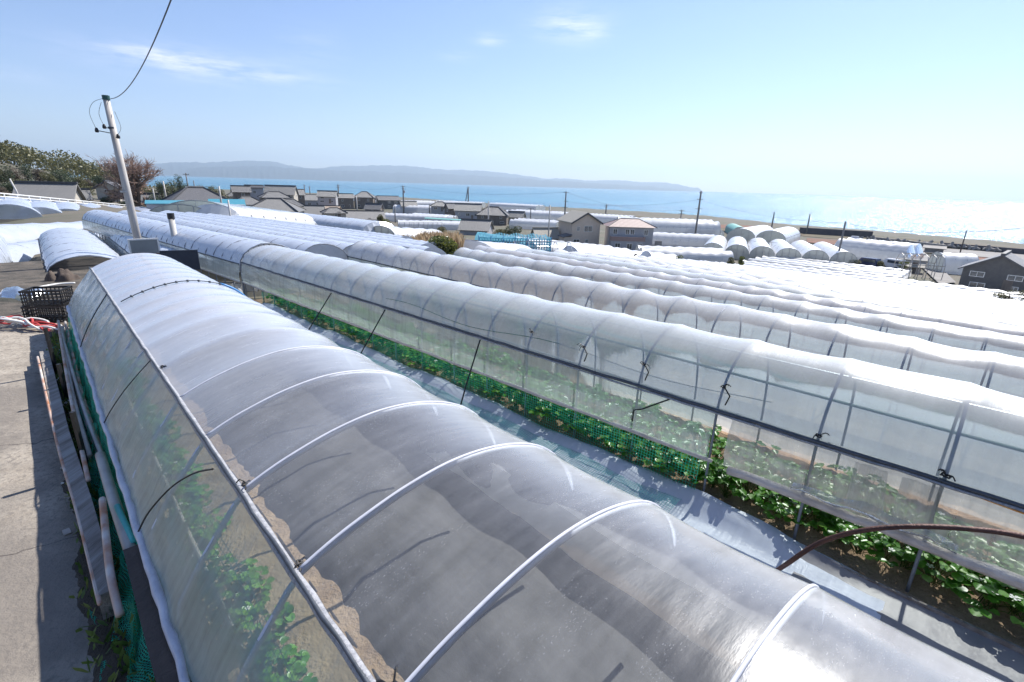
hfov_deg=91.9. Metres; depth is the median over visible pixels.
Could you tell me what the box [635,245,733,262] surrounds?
greenhouse
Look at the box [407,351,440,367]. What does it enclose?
strawberry plant
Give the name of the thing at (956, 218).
sea
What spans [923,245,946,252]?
house
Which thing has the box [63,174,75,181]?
tree
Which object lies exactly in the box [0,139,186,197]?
woods
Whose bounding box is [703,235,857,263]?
greenhouse
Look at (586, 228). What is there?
window
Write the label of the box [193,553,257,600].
strawberry plant
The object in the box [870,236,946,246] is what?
sea wall
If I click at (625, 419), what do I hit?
strawberry plant
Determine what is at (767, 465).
strawberry plant
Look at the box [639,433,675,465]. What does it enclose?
strawberry plant
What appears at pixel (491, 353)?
strawberry plant
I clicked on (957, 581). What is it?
strawberry plant
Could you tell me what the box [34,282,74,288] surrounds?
plastic pipe
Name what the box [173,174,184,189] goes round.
tree
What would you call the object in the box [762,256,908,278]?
poly tunnel
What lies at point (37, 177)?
tree
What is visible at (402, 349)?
strawberry plant
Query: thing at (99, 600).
thin pipe
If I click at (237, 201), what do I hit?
shed
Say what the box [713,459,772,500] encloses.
strawberry plant
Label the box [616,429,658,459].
strawberry plant
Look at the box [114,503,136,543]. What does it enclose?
hose
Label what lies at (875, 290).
poly tunnel
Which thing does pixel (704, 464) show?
strawberry plant
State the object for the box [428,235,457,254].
bush
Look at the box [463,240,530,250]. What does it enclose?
greenhouse
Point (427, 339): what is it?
strawberry plant
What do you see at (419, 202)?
greenhouse
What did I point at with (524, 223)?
greenhouse
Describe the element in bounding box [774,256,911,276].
poly tunnel
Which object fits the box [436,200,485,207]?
greenhouse
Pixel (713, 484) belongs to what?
strawberry plant
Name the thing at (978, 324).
poly tunnel
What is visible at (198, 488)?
strawberry plant
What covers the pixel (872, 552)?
strawberry plant
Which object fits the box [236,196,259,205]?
house
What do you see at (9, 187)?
tree
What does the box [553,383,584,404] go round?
strawberry plant
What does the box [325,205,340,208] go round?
house
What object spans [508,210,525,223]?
house
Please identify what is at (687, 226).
greenhouse
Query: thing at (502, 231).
bush
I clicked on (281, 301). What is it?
strawberry plant
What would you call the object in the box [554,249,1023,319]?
poly tunnel
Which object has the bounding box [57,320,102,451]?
loose pole
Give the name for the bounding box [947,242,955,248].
wave block
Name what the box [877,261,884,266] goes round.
bush
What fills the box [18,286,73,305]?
crate
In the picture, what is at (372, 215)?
house
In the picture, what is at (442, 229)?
bush
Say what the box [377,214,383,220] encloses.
bush
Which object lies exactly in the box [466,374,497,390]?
strawberry plant
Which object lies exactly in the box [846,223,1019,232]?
power line
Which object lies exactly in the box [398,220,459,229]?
greenhouse
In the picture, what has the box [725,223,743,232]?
greenhouse
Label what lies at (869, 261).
parked van
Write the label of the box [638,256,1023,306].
poly tunnel
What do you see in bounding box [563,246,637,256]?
greenhouse
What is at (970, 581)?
strawberry plant
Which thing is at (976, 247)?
wave block
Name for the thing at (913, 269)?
door
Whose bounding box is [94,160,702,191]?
mountains
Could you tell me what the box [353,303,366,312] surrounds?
strawberry plant
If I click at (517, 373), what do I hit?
strawberry plant
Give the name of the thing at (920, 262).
hoop frame
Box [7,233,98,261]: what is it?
poly tunnel
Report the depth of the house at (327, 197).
226.65 m
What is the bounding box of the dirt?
[45,322,151,681]
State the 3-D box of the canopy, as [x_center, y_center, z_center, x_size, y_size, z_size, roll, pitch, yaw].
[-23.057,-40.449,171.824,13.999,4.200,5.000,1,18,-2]
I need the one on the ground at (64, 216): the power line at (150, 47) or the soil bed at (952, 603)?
the soil bed at (952, 603)
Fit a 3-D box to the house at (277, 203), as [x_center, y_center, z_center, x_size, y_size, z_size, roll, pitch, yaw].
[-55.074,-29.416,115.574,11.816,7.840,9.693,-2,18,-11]
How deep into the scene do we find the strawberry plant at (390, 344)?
7.27 m
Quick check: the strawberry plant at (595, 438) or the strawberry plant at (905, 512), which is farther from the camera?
the strawberry plant at (595, 438)
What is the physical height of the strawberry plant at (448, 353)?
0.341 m
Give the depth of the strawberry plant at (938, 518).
3.60 m
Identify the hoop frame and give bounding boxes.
[399,222,441,227]
[513,241,571,251]
[893,253,945,279]
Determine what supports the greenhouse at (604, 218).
on the ground at (64, 216)
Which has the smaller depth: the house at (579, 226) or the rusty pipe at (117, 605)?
the rusty pipe at (117, 605)
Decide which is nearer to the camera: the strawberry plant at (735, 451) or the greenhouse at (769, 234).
the strawberry plant at (735, 451)
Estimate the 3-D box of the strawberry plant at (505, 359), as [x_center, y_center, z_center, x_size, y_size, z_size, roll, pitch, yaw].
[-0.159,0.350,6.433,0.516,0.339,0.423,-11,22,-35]
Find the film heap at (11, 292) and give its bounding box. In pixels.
[0,286,48,298]
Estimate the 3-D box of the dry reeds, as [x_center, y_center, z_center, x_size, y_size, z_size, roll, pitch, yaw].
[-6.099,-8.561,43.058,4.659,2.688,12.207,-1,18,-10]
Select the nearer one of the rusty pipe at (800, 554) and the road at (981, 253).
the rusty pipe at (800, 554)
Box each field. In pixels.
[721,225,751,227]
[807,238,836,244]
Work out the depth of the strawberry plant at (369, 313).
8.52 m
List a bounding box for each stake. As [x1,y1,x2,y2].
[43,328,56,371]
[56,364,68,398]
[69,411,88,464]
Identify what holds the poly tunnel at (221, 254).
on the ground at (64, 216)
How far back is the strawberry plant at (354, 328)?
7.79 m
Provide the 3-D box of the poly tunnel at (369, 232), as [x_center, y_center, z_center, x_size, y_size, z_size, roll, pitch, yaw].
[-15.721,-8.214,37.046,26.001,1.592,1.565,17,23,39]
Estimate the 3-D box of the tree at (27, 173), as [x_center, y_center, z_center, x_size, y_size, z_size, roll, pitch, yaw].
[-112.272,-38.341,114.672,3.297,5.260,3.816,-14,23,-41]
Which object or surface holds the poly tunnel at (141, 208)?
on the ground at (64, 216)
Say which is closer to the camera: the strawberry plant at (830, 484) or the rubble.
the rubble
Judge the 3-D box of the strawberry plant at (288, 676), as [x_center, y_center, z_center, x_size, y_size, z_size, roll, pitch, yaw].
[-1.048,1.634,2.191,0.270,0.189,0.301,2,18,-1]
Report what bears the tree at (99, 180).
on the ground at (64, 216)
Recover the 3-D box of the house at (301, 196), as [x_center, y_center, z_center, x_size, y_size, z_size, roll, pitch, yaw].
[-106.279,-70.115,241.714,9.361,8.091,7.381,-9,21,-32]
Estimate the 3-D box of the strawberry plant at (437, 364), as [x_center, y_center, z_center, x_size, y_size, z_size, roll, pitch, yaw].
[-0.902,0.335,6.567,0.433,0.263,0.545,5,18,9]
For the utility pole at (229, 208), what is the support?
on the ground at (64, 216)
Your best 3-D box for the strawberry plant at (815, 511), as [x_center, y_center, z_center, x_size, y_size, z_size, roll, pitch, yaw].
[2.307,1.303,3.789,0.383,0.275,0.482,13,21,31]
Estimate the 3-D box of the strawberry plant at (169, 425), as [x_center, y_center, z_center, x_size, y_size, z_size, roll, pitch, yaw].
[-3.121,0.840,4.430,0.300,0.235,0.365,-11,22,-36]
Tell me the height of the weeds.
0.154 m
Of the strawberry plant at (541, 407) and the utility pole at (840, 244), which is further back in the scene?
the utility pole at (840, 244)
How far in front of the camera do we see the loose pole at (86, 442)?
4.56 m
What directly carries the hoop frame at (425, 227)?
on the ground at (64, 216)
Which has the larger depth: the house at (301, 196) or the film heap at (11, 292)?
the house at (301, 196)
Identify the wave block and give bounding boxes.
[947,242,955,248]
[971,244,980,249]
[986,244,994,251]
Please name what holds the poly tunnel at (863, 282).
on the ground at (64, 216)
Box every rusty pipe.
[99,497,124,617]
[775,524,1023,570]
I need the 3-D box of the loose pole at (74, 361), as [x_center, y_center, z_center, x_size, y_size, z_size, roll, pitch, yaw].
[-4.952,0.354,5.646,0.056,0.031,4.587,-14,24,-41]
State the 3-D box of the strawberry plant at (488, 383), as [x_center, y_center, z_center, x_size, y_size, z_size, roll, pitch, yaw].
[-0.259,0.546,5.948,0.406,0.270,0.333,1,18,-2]
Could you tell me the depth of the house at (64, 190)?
71.97 m
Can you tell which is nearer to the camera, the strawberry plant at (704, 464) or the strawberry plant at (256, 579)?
the strawberry plant at (256, 579)
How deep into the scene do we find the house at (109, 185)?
101.62 m
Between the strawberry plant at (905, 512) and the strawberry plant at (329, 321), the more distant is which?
the strawberry plant at (329, 321)
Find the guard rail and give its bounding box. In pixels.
[0,193,124,206]
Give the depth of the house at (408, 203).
247.13 m
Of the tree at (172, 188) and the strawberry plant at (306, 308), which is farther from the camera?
the tree at (172, 188)
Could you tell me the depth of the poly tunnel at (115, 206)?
74.38 m
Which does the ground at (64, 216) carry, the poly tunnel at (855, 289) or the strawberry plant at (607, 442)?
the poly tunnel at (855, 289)
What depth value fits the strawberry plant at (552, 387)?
5.81 m
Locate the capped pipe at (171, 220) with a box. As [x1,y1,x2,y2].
[167,213,176,236]
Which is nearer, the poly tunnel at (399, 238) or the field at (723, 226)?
the poly tunnel at (399, 238)
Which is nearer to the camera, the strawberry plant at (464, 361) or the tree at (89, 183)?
the strawberry plant at (464, 361)
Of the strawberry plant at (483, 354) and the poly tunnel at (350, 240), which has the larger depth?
the poly tunnel at (350, 240)
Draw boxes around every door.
[911,262,918,273]
[1001,280,1013,291]
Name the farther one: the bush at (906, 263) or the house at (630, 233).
the house at (630, 233)
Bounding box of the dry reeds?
[415,230,465,248]
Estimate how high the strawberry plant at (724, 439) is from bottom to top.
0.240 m
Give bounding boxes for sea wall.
[799,227,872,237]
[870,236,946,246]
[944,243,1023,253]
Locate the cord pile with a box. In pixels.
[0,315,64,331]
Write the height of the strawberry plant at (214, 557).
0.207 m
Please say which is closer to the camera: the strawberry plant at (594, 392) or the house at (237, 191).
the strawberry plant at (594, 392)
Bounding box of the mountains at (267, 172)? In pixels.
[188,165,690,191]
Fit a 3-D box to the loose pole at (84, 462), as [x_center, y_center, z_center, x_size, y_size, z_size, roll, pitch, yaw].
[-4.754,0.407,5.299,0.041,0.030,4.989,-14,23,-41]
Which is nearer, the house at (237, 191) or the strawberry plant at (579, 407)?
the strawberry plant at (579, 407)
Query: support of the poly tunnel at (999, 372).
on the ground at (64, 216)
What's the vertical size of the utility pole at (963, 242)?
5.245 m
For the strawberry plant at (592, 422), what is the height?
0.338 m
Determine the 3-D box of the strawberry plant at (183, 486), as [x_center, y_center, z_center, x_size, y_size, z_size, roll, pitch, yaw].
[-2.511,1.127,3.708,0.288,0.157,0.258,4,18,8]
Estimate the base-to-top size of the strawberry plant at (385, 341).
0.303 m
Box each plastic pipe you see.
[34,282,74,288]
[95,451,135,549]
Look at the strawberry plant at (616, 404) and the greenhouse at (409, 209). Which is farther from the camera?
the greenhouse at (409, 209)
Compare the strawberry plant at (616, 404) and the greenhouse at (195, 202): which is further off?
the greenhouse at (195, 202)
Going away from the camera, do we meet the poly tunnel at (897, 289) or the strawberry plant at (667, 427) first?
the strawberry plant at (667, 427)
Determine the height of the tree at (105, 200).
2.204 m
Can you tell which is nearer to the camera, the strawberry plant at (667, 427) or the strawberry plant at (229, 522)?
the strawberry plant at (229, 522)
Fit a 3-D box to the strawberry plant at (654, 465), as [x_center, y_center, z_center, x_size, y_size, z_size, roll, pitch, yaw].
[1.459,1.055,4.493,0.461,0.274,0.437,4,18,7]
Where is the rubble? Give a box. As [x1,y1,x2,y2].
[62,528,70,535]
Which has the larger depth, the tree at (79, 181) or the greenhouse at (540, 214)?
the greenhouse at (540, 214)
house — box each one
[12,181,86,202]
[80,188,93,200]
[91,180,122,201]
[122,192,160,205]
[161,186,227,200]
[225,192,232,198]
[230,185,251,198]
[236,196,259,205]
[244,184,264,199]
[251,197,305,212]
[257,191,291,200]
[263,185,298,200]
[285,198,305,211]
[297,189,305,203]
[304,194,317,204]
[304,205,324,214]
[316,190,338,204]
[320,207,347,217]
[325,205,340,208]
[338,193,354,208]
[344,210,385,220]
[354,191,374,208]
[363,203,384,209]
[376,195,400,208]
[399,201,417,206]
[430,201,444,214]
[443,203,454,215]
[454,203,482,218]
[457,218,493,234]
[475,206,509,225]
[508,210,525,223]
[530,227,559,240]
[556,210,603,244]
[604,218,661,249]
[897,258,926,273]
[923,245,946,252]
[958,250,1023,291]
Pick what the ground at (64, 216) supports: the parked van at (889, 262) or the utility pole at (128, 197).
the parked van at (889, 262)
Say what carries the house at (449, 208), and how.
on the ground at (64, 216)
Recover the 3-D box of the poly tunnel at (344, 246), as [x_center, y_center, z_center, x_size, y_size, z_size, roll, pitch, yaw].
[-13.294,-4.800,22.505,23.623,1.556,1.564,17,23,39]
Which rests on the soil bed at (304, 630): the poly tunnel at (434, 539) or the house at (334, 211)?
the poly tunnel at (434, 539)
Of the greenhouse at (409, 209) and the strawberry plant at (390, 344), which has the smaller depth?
the strawberry plant at (390, 344)
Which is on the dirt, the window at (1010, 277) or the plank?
the plank
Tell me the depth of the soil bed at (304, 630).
2.83 m
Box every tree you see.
[0,165,14,185]
[0,168,6,183]
[0,182,13,192]
[0,187,11,194]
[6,166,26,179]
[18,164,35,180]
[31,168,46,180]
[39,172,56,181]
[46,169,72,181]
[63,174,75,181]
[71,177,87,187]
[78,185,95,194]
[83,179,93,191]
[85,149,164,206]
[90,175,103,185]
[100,197,114,202]
[105,189,122,202]
[145,194,160,206]
[154,180,166,197]
[166,178,177,193]
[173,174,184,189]
[205,185,217,192]
[215,189,228,197]
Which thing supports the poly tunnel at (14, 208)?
on the ground at (64, 216)
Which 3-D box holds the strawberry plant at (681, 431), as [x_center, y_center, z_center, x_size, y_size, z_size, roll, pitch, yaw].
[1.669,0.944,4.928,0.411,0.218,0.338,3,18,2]
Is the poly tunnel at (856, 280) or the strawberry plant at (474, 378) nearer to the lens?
the strawberry plant at (474, 378)
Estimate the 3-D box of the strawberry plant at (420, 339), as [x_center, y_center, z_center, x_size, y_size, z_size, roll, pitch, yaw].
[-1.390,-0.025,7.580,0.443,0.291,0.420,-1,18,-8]
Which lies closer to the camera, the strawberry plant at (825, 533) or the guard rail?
the strawberry plant at (825, 533)
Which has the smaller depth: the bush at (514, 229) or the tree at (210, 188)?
the bush at (514, 229)
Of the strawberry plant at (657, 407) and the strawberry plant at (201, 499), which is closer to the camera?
the strawberry plant at (201, 499)
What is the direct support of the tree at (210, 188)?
on the ground at (64, 216)
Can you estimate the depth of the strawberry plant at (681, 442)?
4.31 m
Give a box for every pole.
[9,179,19,198]
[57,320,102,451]
[57,327,90,481]
[62,328,91,456]
[64,321,95,450]
[66,327,102,448]
[89,95,141,238]
[162,181,166,196]
[218,186,221,202]
[227,200,230,215]
[308,293,331,329]
[360,309,384,353]
[400,186,404,212]
[460,339,480,404]
[548,205,550,236]
[563,191,567,214]
[694,191,702,233]
[838,221,845,250]
[959,230,966,252]
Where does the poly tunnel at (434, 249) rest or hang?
on the ground at (64, 216)
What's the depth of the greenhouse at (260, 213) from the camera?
49.31 m
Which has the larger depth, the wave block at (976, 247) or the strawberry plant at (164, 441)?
the wave block at (976, 247)
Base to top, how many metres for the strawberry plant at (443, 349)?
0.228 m
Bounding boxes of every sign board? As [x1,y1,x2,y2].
[127,238,159,253]
[159,250,200,269]
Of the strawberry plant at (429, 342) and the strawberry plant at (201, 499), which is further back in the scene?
the strawberry plant at (429, 342)
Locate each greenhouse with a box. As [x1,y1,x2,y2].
[149,204,200,212]
[170,200,288,211]
[195,204,316,224]
[295,212,392,231]
[374,226,440,236]
[375,200,434,204]
[385,213,457,221]
[393,205,430,213]
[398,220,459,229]
[412,213,450,215]
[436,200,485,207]
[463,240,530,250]
[489,202,544,210]
[506,209,567,219]
[506,235,643,255]
[509,218,558,229]
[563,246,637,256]
[590,213,635,223]
[617,217,720,234]
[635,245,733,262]
[640,251,677,258]
[652,232,714,247]
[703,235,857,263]
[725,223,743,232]
[726,225,799,243]
[834,237,923,260]
[926,252,978,274]
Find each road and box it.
[922,247,1023,259]
[923,252,954,282]
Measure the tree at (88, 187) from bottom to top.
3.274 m
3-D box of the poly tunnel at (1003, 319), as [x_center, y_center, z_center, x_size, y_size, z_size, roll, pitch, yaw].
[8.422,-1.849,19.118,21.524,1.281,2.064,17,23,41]
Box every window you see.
[584,226,592,231]
[626,243,631,248]
[968,281,985,287]
[969,271,984,277]
[1006,275,1023,281]
[1011,287,1018,291]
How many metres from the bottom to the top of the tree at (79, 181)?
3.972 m
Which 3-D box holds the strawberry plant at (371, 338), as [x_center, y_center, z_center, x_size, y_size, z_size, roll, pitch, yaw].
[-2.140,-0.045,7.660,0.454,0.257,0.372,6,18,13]
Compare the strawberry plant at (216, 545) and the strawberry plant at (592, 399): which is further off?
the strawberry plant at (592, 399)
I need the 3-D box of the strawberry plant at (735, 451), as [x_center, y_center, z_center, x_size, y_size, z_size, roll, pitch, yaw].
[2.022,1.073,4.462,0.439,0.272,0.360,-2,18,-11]
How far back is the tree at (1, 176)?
101.28 m
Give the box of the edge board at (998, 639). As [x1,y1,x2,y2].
[842,567,1023,654]
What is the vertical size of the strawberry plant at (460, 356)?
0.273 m
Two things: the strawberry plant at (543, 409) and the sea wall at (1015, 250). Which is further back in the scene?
the sea wall at (1015, 250)
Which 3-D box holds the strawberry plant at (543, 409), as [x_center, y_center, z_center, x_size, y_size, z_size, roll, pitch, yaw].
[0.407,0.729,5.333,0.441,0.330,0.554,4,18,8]
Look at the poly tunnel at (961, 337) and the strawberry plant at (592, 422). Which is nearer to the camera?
the strawberry plant at (592, 422)
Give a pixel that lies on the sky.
(874, 98)
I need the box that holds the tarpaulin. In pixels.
[475,232,526,243]
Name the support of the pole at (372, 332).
on the ground sheet at (753, 537)
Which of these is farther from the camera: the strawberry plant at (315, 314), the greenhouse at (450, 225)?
the greenhouse at (450, 225)
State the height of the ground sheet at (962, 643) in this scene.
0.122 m
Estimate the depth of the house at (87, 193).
90.88 m
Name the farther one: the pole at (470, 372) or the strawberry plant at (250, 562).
the pole at (470, 372)
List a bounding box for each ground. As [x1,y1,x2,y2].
[0,162,1023,490]
[802,234,1023,248]
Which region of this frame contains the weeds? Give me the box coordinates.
[46,331,176,681]
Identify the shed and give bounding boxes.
[145,200,183,208]
[208,199,245,205]
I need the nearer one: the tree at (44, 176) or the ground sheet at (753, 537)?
the ground sheet at (753, 537)
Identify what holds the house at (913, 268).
on the ground at (64, 216)
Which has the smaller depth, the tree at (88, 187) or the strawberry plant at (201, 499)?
the strawberry plant at (201, 499)
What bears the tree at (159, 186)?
on the ground at (64, 216)
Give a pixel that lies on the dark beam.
(163, 663)
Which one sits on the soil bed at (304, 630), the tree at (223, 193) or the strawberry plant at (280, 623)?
the strawberry plant at (280, 623)
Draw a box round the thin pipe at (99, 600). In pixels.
[36,356,102,605]
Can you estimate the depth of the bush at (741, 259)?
63.03 m
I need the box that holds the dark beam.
[123,545,178,681]
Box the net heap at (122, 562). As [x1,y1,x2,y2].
[53,329,153,681]
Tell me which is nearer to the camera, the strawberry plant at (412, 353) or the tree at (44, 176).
the strawberry plant at (412, 353)
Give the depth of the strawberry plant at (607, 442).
4.72 m
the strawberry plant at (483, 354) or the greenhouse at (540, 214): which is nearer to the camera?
the strawberry plant at (483, 354)
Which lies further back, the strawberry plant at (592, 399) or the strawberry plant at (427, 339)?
the strawberry plant at (427, 339)
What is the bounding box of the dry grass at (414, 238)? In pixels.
[401,235,427,240]
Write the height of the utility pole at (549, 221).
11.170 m
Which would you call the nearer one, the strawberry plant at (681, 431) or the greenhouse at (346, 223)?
the strawberry plant at (681, 431)
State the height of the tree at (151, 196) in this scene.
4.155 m
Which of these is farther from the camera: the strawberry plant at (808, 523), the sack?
the sack
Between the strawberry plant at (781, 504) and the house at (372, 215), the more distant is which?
the house at (372, 215)
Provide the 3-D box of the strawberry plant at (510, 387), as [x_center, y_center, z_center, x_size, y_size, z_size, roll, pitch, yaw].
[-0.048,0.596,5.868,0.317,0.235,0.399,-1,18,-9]
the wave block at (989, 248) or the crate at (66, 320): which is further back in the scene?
the wave block at (989, 248)
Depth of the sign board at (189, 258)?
11.65 m
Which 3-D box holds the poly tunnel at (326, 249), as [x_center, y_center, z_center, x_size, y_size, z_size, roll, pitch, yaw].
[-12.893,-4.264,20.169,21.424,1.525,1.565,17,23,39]
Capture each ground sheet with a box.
[262,303,884,619]
[791,546,1023,681]
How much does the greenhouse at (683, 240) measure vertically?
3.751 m
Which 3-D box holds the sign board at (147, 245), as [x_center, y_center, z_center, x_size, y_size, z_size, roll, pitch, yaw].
[-9.233,-1.789,12.582,0.630,1.610,0.115,-15,24,-42]
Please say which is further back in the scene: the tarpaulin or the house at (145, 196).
the house at (145, 196)
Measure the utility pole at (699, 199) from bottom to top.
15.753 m
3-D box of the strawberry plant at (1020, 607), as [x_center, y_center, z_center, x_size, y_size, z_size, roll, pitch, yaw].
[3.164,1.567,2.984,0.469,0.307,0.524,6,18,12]
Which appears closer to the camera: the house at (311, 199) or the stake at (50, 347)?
the stake at (50, 347)
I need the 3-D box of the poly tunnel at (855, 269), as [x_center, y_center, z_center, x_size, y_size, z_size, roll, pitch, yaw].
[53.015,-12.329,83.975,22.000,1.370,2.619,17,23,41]
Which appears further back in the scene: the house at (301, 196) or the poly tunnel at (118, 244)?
the house at (301, 196)
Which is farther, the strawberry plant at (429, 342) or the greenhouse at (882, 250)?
the greenhouse at (882, 250)
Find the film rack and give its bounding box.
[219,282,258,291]
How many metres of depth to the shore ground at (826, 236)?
183.21 m
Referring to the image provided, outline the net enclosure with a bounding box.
[478,232,551,251]
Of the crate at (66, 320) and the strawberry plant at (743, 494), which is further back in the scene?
the crate at (66, 320)
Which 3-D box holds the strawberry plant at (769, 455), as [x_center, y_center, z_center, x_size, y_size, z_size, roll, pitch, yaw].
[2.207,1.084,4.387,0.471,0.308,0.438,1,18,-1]
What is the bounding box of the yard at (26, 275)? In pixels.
[0,257,109,322]
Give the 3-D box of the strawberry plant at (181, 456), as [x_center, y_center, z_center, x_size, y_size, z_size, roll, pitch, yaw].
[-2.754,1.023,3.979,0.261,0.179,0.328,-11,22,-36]
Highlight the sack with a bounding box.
[44,268,79,281]
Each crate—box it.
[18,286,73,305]
[20,303,68,320]
[39,319,68,323]
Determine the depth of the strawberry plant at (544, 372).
6.02 m
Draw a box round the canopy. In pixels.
[424,217,460,220]
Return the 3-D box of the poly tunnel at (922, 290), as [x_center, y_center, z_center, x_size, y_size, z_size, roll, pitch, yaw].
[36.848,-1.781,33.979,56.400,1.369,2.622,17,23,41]
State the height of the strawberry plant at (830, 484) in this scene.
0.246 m
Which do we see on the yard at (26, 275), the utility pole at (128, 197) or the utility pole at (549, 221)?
the utility pole at (128, 197)
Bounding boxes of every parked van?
[859,257,880,266]
[883,258,905,268]
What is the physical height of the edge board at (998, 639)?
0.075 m
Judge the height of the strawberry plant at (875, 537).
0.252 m
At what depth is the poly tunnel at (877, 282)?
49.70 m
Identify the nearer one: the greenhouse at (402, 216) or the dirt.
the dirt
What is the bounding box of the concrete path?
[0,320,94,681]
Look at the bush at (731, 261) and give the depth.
63.63 m
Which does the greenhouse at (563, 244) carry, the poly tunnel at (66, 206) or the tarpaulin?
the tarpaulin
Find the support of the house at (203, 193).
on the ground at (64, 216)
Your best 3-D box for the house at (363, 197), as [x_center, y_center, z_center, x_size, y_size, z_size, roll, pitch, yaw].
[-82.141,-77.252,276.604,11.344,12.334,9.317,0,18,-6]
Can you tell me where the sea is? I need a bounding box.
[68,173,1023,243]
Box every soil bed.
[67,322,404,681]
[254,291,1023,647]
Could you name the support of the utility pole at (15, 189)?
on the ground at (64, 216)
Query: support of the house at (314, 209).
on the ground at (64, 216)
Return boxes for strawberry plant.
[142,434,176,455]
[145,459,202,481]
[149,421,179,443]
[152,478,197,503]
[155,443,189,463]
[159,453,185,477]
[161,498,202,527]
[174,484,213,501]
[178,513,232,543]
[182,526,218,553]
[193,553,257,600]
[195,548,218,586]
[208,600,263,652]
[216,566,274,622]
[220,602,297,670]
[259,649,317,681]
[264,670,298,681]
[277,296,292,308]
[298,301,318,314]
[308,309,326,322]
[310,312,332,323]
[317,316,339,327]
[341,323,368,340]
[342,324,369,332]
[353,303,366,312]
[355,321,379,340]
[361,311,378,322]
[362,332,388,345]
[370,335,393,347]
[373,332,404,348]
[388,337,406,353]
[389,342,412,354]
[400,347,419,361]
[406,347,430,363]
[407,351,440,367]
[411,333,429,348]
[416,333,440,350]
[420,354,448,371]
[425,355,460,374]
[428,341,447,351]
[433,344,455,354]
[439,338,469,354]
[444,358,471,378]
[445,344,474,361]
[455,363,480,379]
[457,345,486,363]
[458,367,489,385]
[460,351,490,369]
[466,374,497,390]
[475,374,506,395]
[479,346,509,373]
[480,352,519,378]
[482,379,510,399]
[492,376,534,406]
[496,380,518,400]
[498,360,531,380]
[504,366,541,382]
[511,376,547,409]
[512,382,554,411]
[517,366,550,390]
[525,394,561,416]
[529,391,567,421]
[531,370,563,391]
[544,372,574,399]
[549,398,578,424]
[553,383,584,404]
[558,404,596,430]
[566,405,605,434]
[567,410,613,440]
[571,383,601,407]
[578,391,611,412]
[588,419,623,441]
[595,392,632,420]
[598,416,640,446]
[601,399,649,425]
[604,423,644,455]
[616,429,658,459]
[618,399,663,433]
[636,414,678,439]
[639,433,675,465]
[647,438,691,472]
[652,439,706,477]
[659,423,703,445]
[673,449,721,483]
[680,421,723,450]
[696,461,728,488]
[701,433,737,460]
[703,458,759,499]
[712,441,764,469]
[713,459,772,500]
[733,440,793,474]
[749,469,789,510]
[754,487,811,522]
[758,459,800,483]
[767,479,835,528]
[779,464,845,499]
[784,488,843,532]
[800,463,880,505]
[816,503,862,544]
[827,516,894,560]
[831,474,905,518]
[849,531,914,566]
[855,493,926,529]
[876,529,967,581]
[885,502,961,539]
[895,541,972,595]
[908,510,977,553]
[946,561,1005,603]
[962,534,1023,570]
[963,562,1023,627]
[975,558,1023,619]
[981,561,1023,612]
[996,540,1023,560]
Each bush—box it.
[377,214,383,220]
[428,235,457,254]
[437,226,445,231]
[492,229,509,234]
[504,226,521,235]
[727,257,734,263]
[738,256,744,264]
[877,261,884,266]
[899,262,909,268]
[993,290,1021,299]
[1017,290,1023,301]
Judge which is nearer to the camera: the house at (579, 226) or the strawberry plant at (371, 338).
the strawberry plant at (371, 338)
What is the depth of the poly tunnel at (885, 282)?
64.36 m
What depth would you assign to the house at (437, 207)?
239.61 m
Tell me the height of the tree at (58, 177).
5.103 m
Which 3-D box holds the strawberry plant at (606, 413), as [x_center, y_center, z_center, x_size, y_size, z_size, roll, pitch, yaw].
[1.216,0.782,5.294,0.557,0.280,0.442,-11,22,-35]
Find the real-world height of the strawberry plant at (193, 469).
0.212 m
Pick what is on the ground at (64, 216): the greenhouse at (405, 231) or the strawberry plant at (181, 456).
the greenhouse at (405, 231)
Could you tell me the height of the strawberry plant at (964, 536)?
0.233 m
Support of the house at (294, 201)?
on the ground at (64, 216)
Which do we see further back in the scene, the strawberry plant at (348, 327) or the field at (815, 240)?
the field at (815, 240)
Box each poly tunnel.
[0,196,42,218]
[0,221,82,242]
[0,234,11,262]
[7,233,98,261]
[30,199,61,214]
[38,228,119,271]
[54,201,79,210]
[66,253,1003,681]
[79,203,100,207]
[82,210,288,292]
[100,234,175,255]
[105,205,122,207]
[117,210,347,259]
[135,207,149,210]
[141,211,381,266]
[159,211,408,266]
[165,210,445,254]
[185,212,435,246]
[208,213,440,246]
[231,215,413,239]
[240,245,1023,592]
[347,240,1023,397]
[453,247,1023,357]
[473,245,1023,349]
[515,248,1023,325]
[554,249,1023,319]
[584,252,1023,313]
[609,254,1023,309]
[626,255,1023,307]
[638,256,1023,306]
[650,256,1023,304]
[659,257,1013,302]
[667,257,1023,303]
[684,259,1022,301]
[687,259,1012,300]
[700,260,1017,300]
[706,261,1018,300]
[720,262,1023,299]
[725,263,1020,299]
[726,263,1023,300]
[743,260,1022,294]
[743,264,991,295]
[744,262,1022,297]
[744,264,1021,298]
[748,258,902,278]
[755,257,905,278]
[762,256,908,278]
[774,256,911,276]
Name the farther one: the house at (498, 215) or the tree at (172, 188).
the house at (498, 215)
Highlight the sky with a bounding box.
[0,0,1023,200]
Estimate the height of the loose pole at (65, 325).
0.031 m
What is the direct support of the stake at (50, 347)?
on the dirt
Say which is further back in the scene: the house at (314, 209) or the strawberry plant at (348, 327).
the house at (314, 209)
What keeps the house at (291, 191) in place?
on the ground at (64, 216)
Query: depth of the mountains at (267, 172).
7905.71 m
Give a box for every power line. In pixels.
[110,0,171,98]
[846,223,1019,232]
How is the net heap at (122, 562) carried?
on the dirt
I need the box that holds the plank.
[39,350,114,619]

